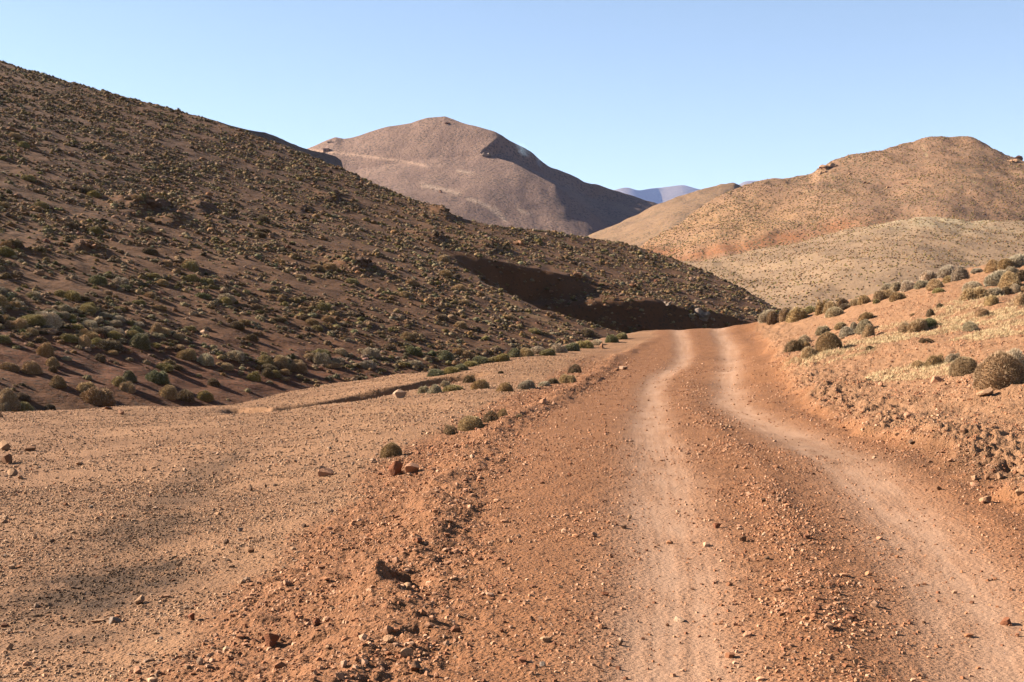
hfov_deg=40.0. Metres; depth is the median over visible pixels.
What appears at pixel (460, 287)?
cushion shrub
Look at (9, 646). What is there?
stone
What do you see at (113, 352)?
cushion shrub
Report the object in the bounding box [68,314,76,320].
cushion shrub
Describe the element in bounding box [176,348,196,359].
cushion shrub
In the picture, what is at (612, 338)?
cushion shrub
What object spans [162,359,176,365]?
cushion shrub
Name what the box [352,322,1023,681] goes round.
dirt road
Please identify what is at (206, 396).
cushion shrub
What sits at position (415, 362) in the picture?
cushion shrub
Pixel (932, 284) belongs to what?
cushion shrub
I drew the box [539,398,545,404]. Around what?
stone
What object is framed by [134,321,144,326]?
cushion shrub
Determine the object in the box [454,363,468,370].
cushion shrub
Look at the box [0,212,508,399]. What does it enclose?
hillside scrub
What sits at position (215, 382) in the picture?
cushion shrub
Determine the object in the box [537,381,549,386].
cushion shrub
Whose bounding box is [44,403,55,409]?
cushion shrub
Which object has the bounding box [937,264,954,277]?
cushion shrub
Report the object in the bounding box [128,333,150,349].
cushion shrub
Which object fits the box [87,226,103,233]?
cushion shrub
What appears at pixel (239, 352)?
cushion shrub
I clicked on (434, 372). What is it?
cushion shrub
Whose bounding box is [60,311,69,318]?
cushion shrub
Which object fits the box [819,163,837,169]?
rock outcrop
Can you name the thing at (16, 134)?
cushion shrub
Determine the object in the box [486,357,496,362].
cushion shrub
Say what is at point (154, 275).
cushion shrub
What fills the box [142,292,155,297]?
cushion shrub
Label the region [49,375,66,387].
cushion shrub
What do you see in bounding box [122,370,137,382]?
cushion shrub
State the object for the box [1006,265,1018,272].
cushion shrub
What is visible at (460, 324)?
cushion shrub
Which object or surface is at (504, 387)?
cushion shrub
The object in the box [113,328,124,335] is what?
cushion shrub
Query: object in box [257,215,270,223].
cushion shrub
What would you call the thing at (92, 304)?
cushion shrub
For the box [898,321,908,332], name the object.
cushion shrub
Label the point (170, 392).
cushion shrub
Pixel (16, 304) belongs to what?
cushion shrub
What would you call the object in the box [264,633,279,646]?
stone
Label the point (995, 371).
cushion shrub
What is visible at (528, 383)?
cushion shrub
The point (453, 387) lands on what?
cushion shrub
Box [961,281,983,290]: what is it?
cushion shrub
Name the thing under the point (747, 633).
stone
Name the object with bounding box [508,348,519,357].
cushion shrub
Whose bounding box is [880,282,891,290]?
cushion shrub
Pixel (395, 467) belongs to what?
stone
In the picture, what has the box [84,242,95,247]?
rock outcrop
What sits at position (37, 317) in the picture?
cushion shrub
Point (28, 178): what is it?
cushion shrub
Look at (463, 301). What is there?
cushion shrub
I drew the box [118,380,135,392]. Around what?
cushion shrub
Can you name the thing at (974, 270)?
cushion shrub
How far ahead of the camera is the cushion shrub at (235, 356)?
78.57 m
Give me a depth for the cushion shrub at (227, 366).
76.55 m
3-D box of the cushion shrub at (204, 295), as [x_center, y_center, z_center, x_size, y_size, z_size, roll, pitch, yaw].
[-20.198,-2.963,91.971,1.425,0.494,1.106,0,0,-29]
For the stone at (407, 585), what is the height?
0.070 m
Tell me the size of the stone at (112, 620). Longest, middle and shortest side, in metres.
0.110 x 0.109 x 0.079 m
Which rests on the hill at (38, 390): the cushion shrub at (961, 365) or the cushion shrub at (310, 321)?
the cushion shrub at (310, 321)
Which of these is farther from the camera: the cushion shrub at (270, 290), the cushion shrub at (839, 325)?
the cushion shrub at (270, 290)
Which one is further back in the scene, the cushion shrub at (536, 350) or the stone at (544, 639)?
the cushion shrub at (536, 350)
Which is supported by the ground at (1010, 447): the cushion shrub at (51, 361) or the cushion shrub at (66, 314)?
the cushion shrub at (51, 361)
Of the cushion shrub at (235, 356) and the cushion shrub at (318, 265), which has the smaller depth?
the cushion shrub at (235, 356)
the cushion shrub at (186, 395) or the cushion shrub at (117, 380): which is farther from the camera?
the cushion shrub at (186, 395)
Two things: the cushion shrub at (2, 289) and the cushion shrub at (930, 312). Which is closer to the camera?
the cushion shrub at (930, 312)
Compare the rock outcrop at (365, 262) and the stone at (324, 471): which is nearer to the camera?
the stone at (324, 471)
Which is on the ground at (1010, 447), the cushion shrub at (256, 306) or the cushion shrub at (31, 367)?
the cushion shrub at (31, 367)
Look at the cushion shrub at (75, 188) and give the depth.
117.98 m
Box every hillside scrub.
[0,60,780,349]
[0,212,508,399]
[640,136,1023,260]
[680,216,1023,308]
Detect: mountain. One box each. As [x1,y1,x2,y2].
[308,116,656,235]
[615,181,755,203]
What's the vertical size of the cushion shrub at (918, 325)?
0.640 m
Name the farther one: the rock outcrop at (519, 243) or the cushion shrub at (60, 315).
the rock outcrop at (519, 243)
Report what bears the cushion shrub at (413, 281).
on the hill at (38, 390)
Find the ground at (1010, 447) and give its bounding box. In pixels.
[0,265,1023,681]
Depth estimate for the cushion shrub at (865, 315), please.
57.53 m
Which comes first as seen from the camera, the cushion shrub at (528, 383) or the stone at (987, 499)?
the stone at (987, 499)
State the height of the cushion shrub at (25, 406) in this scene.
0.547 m
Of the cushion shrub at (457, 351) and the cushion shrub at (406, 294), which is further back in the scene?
the cushion shrub at (406, 294)
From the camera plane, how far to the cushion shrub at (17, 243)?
90.50 m
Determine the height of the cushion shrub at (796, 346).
0.808 m
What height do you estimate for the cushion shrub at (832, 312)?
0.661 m
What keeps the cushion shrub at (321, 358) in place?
on the ground at (1010, 447)
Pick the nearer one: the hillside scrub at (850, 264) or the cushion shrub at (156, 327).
the cushion shrub at (156, 327)
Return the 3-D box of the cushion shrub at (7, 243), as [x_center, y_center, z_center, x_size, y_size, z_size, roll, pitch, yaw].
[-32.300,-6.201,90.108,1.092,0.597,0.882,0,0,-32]
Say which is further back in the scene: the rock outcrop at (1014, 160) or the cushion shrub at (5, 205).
the rock outcrop at (1014, 160)
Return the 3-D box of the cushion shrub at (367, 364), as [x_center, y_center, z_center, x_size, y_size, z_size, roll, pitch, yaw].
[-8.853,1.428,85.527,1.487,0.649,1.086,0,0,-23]
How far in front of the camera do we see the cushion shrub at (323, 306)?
97.79 m
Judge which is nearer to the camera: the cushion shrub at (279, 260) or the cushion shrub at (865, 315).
the cushion shrub at (865, 315)
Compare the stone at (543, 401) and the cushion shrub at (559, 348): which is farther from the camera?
the cushion shrub at (559, 348)
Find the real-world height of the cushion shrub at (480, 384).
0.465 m
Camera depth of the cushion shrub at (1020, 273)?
57.52 m
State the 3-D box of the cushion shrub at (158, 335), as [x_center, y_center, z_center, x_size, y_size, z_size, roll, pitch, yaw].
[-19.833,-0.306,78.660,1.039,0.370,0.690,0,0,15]
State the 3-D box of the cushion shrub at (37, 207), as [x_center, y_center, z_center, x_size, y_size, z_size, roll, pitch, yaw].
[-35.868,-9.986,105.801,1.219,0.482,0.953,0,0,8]
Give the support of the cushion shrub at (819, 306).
on the ground at (1010, 447)
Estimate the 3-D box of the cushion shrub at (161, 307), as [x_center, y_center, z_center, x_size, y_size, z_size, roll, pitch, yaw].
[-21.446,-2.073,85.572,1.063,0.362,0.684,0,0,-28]
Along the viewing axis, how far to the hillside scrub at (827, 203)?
582.65 m
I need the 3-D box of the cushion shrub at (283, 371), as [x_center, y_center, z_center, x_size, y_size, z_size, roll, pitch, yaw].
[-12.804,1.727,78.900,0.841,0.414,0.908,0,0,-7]
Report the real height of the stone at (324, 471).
0.186 m
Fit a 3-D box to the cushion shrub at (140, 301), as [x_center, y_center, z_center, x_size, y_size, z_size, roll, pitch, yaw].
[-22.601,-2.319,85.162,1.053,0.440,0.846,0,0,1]
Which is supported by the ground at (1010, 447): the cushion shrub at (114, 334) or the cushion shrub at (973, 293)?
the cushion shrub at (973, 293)
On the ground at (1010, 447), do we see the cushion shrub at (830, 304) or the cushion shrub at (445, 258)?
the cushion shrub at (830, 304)
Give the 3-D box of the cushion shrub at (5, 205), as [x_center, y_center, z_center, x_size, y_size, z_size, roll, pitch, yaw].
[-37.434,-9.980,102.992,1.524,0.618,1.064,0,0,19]
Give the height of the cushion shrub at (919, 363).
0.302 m
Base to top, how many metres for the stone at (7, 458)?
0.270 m
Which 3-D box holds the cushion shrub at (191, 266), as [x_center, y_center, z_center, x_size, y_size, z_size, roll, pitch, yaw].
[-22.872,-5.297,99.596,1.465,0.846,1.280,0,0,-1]
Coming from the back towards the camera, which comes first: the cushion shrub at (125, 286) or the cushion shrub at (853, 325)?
the cushion shrub at (125, 286)
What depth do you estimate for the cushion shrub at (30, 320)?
73.61 m
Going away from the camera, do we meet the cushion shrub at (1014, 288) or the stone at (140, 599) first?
the stone at (140, 599)
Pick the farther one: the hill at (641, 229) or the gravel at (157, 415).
the hill at (641, 229)
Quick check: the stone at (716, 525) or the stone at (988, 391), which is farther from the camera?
the stone at (988, 391)
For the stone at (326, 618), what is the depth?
10.98 m
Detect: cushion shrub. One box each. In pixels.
[0,201,9,208]
[0,240,11,247]
[0,247,15,255]
[0,287,7,292]
[0,294,9,307]
[0,334,11,342]
[0,362,20,371]
[0,388,21,411]
[0,402,11,411]
[1,314,9,320]
[2,238,24,247]
[5,320,15,328]
[7,132,21,137]
[9,301,21,307]
[13,318,28,329]
[15,393,31,401]
[16,141,29,147]
[18,402,34,410]
[20,175,35,181]
[20,315,40,324]
[21,360,43,373]
[24,290,42,298]
[26,314,46,325]
[27,327,38,334]
[29,205,42,210]
[33,337,47,342]
[34,201,48,207]
[36,343,54,356]
[40,311,62,327]
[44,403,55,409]
[45,308,56,312]
[45,356,60,366]
[48,366,57,371]
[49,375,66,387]
[54,289,64,296]
[54,311,64,317]
[56,304,73,311]
[59,333,78,342]
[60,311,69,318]
[61,221,78,228]
[61,289,81,300]
[62,334,74,342]
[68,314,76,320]
[70,185,83,191]
[71,324,84,329]
[75,382,95,391]
[78,304,95,313]
[78,334,91,346]
[78,386,116,405]
[79,328,88,335]
[80,295,89,300]
[82,319,97,327]
[82,331,100,339]
[83,186,93,192]
[83,302,96,308]
[87,190,102,197]
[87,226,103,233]
[88,274,107,284]
[91,327,107,335]
[91,337,101,345]
[94,353,105,362]
[95,338,123,350]
[99,312,111,317]
[103,326,112,331]
[107,331,121,338]
[108,349,117,354]
[109,320,122,326]
[111,376,125,385]
[112,277,129,284]
[112,315,125,322]
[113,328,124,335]
[114,306,125,311]
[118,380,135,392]
[119,284,131,288]
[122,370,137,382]
[125,330,138,337]
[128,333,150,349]
[129,326,143,332]
[131,194,143,200]
[132,299,146,304]
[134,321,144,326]
[142,248,158,254]
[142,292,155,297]
[144,369,169,384]
[146,273,160,278]
[150,322,163,333]
[150,342,160,347]
[152,333,165,337]
[153,304,166,309]
[155,362,173,371]
[156,279,169,285]
[159,384,177,399]
[162,260,172,264]
[162,327,171,334]
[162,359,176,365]
[173,332,185,338]
[173,364,183,369]
[175,344,184,348]
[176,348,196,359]
[177,388,194,402]
[180,261,197,270]
[182,259,198,266]
[183,326,196,330]
[185,274,198,280]
[194,293,212,298]
[196,390,213,401]
[197,353,214,365]
[199,278,213,283]
[207,378,220,386]
[217,293,236,302]
[219,297,232,304]
[220,362,233,370]
[226,350,244,357]
[226,351,241,360]
[229,321,244,329]
[239,319,251,324]
[245,334,258,341]
[246,371,261,381]
[249,303,263,309]
[252,231,267,237]
[256,354,273,364]
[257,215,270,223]
[257,228,269,232]
[261,363,277,370]
[261,368,275,377]
[266,288,278,292]
[271,362,284,369]
[272,370,281,377]
[273,258,285,263]
[273,355,288,368]
[274,317,286,321]
[279,369,289,374]
[290,362,308,372]
[295,274,306,278]
[298,314,309,320]
[303,353,313,359]
[305,318,319,324]
[309,264,323,269]
[311,325,323,330]
[311,348,331,357]
[312,352,330,364]
[316,302,332,310]
[321,315,335,321]
[323,263,337,270]
[325,361,340,367]
[333,357,345,362]
[335,348,346,355]
[346,278,358,284]
[351,375,365,380]
[358,360,376,368]
[361,347,381,357]
[380,442,402,457]
[383,344,396,350]
[398,291,412,297]
[399,331,416,340]
[405,279,418,284]
[405,345,423,355]
[407,360,423,365]
[417,385,428,393]
[426,369,445,376]
[427,384,441,393]
[436,350,453,360]
[437,254,449,261]
[439,269,452,276]
[439,314,449,320]
[440,380,450,386]
[442,384,463,391]
[443,366,460,373]
[443,425,458,434]
[452,284,466,290]
[452,348,464,354]
[453,321,467,327]
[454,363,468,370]
[457,299,469,304]
[457,416,483,430]
[460,350,473,357]
[463,361,477,366]
[463,374,475,382]
[470,379,489,389]
[472,356,488,363]
[482,410,498,423]
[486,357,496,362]
[493,353,509,361]
[495,382,512,391]
[497,408,507,417]
[504,314,514,318]
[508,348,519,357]
[517,379,535,388]
[519,347,533,356]
[528,328,541,333]
[530,346,544,353]
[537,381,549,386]
[539,348,555,355]
[548,377,559,383]
[550,343,567,352]
[558,374,576,382]
[564,342,580,350]
[567,364,582,372]
[577,340,593,348]
[581,328,594,336]
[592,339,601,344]
[604,334,618,342]
[616,332,628,339]
[757,309,776,322]
[766,311,777,324]
[777,307,790,322]
[782,338,805,352]
[785,306,807,322]
[799,334,810,342]
[801,341,810,346]
[801,346,817,358]
[805,305,814,314]
[814,299,826,315]
[814,331,842,351]
[815,325,830,335]
[822,301,837,313]
[824,307,844,317]
[833,322,845,329]
[836,298,848,306]
[838,326,854,338]
[839,303,850,309]
[849,298,857,305]
[850,322,856,329]
[853,319,872,334]
[856,294,870,304]
[857,312,873,320]
[861,324,874,336]
[872,290,884,301]
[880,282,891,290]
[883,289,892,298]
[888,281,900,291]
[888,291,906,301]
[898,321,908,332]
[900,280,914,291]
[906,318,927,332]
[910,360,923,367]
[913,280,928,288]
[918,337,934,342]
[919,269,937,280]
[923,354,944,366]
[925,278,944,290]
[925,309,934,316]
[925,318,937,326]
[932,288,944,293]
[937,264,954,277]
[942,275,950,282]
[944,352,960,361]
[948,356,977,376]
[951,265,969,281]
[959,286,987,300]
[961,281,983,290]
[962,320,978,331]
[970,268,982,272]
[972,350,1023,390]
[974,307,989,316]
[983,270,1007,286]
[983,295,998,305]
[984,259,997,272]
[985,287,1005,296]
[997,258,1014,269]
[997,271,1022,288]
[1002,287,1011,294]
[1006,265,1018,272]
[1006,347,1023,365]
[1008,253,1023,266]
[1010,283,1019,293]
[1013,292,1023,305]
[1015,269,1023,280]
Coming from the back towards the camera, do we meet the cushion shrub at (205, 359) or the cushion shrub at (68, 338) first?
the cushion shrub at (205, 359)
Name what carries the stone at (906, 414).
on the ground at (1010, 447)
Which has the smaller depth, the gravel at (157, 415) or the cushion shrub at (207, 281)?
the gravel at (157, 415)
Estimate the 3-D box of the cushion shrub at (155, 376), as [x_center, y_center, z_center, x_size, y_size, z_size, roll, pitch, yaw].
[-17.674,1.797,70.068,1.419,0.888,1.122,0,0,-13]
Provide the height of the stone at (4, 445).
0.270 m
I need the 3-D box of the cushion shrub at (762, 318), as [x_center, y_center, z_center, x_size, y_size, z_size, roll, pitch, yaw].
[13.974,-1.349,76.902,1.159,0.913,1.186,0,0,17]
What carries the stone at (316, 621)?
on the ground at (1010, 447)
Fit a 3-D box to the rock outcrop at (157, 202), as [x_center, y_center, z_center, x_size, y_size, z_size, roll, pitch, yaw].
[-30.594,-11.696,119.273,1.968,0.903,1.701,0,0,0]
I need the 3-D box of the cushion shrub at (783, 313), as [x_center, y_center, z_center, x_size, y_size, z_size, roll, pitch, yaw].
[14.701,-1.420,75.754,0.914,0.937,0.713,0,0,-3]
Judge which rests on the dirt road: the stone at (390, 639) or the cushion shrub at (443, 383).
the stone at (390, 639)
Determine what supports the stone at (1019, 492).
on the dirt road
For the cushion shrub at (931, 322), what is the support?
on the ground at (1010, 447)
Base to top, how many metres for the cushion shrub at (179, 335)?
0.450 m
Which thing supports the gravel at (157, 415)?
on the ground at (1010, 447)
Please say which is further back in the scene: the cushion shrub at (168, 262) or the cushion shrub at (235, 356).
the cushion shrub at (168, 262)
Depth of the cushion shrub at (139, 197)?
118.43 m
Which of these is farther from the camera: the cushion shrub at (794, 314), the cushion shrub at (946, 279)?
the cushion shrub at (794, 314)
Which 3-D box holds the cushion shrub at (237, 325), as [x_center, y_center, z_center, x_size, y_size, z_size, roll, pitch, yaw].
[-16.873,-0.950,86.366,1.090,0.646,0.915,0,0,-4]
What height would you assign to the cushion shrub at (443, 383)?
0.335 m
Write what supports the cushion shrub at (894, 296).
on the ground at (1010, 447)
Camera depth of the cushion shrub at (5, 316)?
72.92 m
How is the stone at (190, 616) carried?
on the ground at (1010, 447)
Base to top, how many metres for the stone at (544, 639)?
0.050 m
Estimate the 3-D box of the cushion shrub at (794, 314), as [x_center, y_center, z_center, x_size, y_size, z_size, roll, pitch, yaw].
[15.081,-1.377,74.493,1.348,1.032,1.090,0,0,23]
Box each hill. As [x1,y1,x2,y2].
[0,62,778,411]
[195,115,342,167]
[588,183,740,246]
[641,136,1023,261]
[681,217,1023,309]
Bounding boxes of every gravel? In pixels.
[0,277,1023,499]
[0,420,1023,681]
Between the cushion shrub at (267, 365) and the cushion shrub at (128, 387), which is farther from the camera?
the cushion shrub at (267, 365)
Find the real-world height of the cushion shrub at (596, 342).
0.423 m
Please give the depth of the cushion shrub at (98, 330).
75.51 m
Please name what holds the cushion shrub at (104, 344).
on the ground at (1010, 447)
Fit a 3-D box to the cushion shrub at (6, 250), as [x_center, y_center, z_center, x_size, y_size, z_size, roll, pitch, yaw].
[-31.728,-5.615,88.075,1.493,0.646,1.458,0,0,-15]
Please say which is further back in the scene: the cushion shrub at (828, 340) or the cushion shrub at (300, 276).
the cushion shrub at (300, 276)
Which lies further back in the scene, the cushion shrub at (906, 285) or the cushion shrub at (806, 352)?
the cushion shrub at (906, 285)
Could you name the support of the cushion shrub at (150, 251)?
on the hill at (38, 390)
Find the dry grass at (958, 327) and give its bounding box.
[782,294,1023,381]
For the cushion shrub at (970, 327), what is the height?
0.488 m
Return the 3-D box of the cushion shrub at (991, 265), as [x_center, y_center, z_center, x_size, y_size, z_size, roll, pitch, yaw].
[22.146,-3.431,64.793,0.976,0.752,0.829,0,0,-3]
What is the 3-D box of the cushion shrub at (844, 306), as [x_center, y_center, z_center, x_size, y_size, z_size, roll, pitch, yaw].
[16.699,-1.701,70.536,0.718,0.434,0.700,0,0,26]
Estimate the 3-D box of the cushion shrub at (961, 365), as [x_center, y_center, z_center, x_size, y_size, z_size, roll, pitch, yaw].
[10.549,0.630,32.856,0.746,0.604,0.827,0,0,-10]
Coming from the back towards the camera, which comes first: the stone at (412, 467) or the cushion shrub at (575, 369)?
the cushion shrub at (575, 369)
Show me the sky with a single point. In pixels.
(610, 94)
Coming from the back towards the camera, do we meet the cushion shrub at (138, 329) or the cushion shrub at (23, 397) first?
the cushion shrub at (138, 329)
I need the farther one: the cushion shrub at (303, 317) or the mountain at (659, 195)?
the mountain at (659, 195)
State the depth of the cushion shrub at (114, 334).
75.74 m
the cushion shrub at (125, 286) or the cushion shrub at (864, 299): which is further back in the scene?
the cushion shrub at (125, 286)
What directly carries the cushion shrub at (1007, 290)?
on the ground at (1010, 447)
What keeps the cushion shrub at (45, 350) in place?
on the ground at (1010, 447)
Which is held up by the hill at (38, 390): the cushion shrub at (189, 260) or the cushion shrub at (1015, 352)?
the cushion shrub at (189, 260)
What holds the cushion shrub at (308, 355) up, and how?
on the hill at (38, 390)
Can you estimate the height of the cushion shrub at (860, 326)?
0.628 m
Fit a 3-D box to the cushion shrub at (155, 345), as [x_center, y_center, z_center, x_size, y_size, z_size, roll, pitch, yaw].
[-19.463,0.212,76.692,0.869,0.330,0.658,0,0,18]
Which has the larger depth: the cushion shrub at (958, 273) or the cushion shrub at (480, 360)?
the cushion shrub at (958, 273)
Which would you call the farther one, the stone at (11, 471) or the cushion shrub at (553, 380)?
the cushion shrub at (553, 380)
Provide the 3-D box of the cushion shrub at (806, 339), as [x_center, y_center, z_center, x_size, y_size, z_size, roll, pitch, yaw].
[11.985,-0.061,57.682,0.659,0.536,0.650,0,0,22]
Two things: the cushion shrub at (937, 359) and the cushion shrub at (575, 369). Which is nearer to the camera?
the cushion shrub at (937, 359)
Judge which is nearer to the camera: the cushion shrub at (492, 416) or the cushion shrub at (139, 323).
the cushion shrub at (492, 416)
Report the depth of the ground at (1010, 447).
20.55 m
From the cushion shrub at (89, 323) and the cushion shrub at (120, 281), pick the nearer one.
the cushion shrub at (89, 323)
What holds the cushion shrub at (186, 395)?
on the ground at (1010, 447)
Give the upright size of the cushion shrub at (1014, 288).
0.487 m
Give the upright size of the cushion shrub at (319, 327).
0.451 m
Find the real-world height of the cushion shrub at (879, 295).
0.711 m
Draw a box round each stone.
[0,440,9,450]
[1,454,11,463]
[6,643,13,650]
[7,467,17,475]
[24,446,35,450]
[91,618,105,622]
[109,617,120,623]
[134,666,140,673]
[135,595,144,603]
[187,613,194,619]
[196,657,203,664]
[199,330,208,334]
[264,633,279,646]
[283,580,290,584]
[313,618,319,625]
[318,465,333,476]
[322,616,329,621]
[335,671,344,679]
[340,660,346,667]
[383,635,394,641]
[388,460,402,475]
[392,557,398,562]
[393,389,406,397]
[400,647,412,657]
[404,582,410,589]
[405,462,418,472]
[411,661,421,670]
[415,537,422,542]
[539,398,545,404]
[540,636,551,642]
[674,616,684,622]
[713,523,720,527]
[739,536,746,540]
[743,631,752,636]
[904,412,910,417]
[931,376,943,382]
[960,428,967,432]
[970,482,979,486]
[976,387,992,395]
[979,496,991,502]
[997,472,1003,478]
[1000,617,1011,624]
[1015,489,1022,495]
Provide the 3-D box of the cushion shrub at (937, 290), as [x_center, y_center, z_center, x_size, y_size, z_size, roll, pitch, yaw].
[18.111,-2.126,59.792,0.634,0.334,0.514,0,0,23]
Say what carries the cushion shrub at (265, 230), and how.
on the hill at (38, 390)
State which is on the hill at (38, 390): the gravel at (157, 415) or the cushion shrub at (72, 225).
the cushion shrub at (72, 225)
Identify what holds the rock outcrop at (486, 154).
on the mountain at (508, 183)
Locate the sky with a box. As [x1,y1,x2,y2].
[0,0,1023,189]
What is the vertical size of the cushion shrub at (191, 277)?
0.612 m
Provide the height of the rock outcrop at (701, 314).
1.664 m
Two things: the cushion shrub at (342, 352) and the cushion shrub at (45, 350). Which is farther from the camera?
the cushion shrub at (342, 352)
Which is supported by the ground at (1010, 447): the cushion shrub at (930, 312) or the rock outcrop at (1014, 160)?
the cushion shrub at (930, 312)
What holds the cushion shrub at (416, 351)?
on the ground at (1010, 447)
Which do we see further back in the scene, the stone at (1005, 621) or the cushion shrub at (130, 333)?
the cushion shrub at (130, 333)
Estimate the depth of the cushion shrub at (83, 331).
74.15 m
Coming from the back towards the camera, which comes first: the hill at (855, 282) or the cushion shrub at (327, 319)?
the hill at (855, 282)
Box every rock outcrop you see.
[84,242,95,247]
[144,198,162,207]
[356,257,371,267]
[482,152,492,156]
[512,240,524,245]
[573,272,582,278]
[694,308,709,320]
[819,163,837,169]
[1007,159,1018,162]
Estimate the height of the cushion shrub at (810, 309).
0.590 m
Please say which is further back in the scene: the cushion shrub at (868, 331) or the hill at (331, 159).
the hill at (331, 159)
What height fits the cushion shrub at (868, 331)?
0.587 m
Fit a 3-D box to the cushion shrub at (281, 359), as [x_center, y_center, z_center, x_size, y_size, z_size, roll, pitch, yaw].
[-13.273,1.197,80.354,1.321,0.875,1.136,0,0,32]
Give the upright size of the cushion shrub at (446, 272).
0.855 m
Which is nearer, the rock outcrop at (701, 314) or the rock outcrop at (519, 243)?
the rock outcrop at (701, 314)
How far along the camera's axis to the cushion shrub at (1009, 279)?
55.55 m
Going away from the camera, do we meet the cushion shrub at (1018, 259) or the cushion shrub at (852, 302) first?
the cushion shrub at (1018, 259)
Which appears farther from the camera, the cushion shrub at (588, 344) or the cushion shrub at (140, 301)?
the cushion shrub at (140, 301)
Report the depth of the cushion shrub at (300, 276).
107.03 m
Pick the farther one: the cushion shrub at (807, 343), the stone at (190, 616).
the cushion shrub at (807, 343)
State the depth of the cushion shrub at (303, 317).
93.15 m
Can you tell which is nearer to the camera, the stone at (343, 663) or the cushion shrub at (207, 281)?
the stone at (343, 663)
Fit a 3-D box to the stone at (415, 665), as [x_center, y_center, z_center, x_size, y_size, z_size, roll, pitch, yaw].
[-0.612,2.088,9.011,0.070,0.070,0.092,0,0,-4]
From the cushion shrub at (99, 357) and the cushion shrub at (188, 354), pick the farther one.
the cushion shrub at (188, 354)
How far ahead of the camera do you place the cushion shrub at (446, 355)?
92.49 m
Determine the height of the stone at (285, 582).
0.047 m
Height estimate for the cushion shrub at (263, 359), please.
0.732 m
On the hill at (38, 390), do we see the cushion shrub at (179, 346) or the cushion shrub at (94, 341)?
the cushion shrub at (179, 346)
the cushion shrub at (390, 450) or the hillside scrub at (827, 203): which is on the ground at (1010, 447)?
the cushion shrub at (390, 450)
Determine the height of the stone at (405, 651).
0.088 m
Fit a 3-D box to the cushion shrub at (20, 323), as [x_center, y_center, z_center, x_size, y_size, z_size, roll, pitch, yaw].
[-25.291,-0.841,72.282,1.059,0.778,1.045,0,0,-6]
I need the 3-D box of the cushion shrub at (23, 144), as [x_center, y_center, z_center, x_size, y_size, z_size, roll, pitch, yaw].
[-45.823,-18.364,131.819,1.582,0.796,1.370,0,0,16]
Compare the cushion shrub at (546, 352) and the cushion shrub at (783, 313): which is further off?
the cushion shrub at (783, 313)
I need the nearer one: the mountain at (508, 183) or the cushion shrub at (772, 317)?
the cushion shrub at (772, 317)
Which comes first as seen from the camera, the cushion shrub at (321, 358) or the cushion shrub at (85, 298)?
the cushion shrub at (85, 298)
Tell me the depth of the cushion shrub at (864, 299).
69.69 m
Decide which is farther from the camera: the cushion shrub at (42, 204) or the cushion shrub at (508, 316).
the cushion shrub at (508, 316)
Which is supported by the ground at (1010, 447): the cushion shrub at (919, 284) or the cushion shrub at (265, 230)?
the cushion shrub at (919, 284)
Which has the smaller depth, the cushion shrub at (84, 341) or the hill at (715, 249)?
the cushion shrub at (84, 341)
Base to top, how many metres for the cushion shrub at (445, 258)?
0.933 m
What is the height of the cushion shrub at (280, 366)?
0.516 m
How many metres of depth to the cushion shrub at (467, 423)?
28.43 m
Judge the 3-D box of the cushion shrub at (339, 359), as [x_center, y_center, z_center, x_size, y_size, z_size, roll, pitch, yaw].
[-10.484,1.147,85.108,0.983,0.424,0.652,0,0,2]
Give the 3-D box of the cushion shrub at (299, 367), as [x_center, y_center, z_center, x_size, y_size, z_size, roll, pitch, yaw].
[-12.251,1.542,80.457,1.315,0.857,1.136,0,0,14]
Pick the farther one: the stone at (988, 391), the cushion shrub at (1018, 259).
the cushion shrub at (1018, 259)
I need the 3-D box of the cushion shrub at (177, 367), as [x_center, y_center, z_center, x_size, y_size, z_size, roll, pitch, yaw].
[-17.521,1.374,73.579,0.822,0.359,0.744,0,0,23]
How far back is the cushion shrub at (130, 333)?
76.94 m
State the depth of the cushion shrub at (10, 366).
64.79 m
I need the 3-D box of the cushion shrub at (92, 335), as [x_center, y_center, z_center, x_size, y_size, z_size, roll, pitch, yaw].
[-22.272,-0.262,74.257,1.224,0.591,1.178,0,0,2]
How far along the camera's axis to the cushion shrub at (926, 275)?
69.92 m
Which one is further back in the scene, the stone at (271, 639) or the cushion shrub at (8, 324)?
the cushion shrub at (8, 324)
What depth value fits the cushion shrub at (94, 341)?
73.27 m
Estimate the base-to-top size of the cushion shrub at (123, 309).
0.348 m
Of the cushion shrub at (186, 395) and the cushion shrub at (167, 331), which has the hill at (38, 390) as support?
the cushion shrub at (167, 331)
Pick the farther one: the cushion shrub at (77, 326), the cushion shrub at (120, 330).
the cushion shrub at (120, 330)
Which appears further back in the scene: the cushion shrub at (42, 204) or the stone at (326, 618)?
the cushion shrub at (42, 204)
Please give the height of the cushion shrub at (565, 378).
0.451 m
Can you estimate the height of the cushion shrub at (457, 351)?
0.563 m
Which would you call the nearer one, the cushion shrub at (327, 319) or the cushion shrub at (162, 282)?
the cushion shrub at (162, 282)

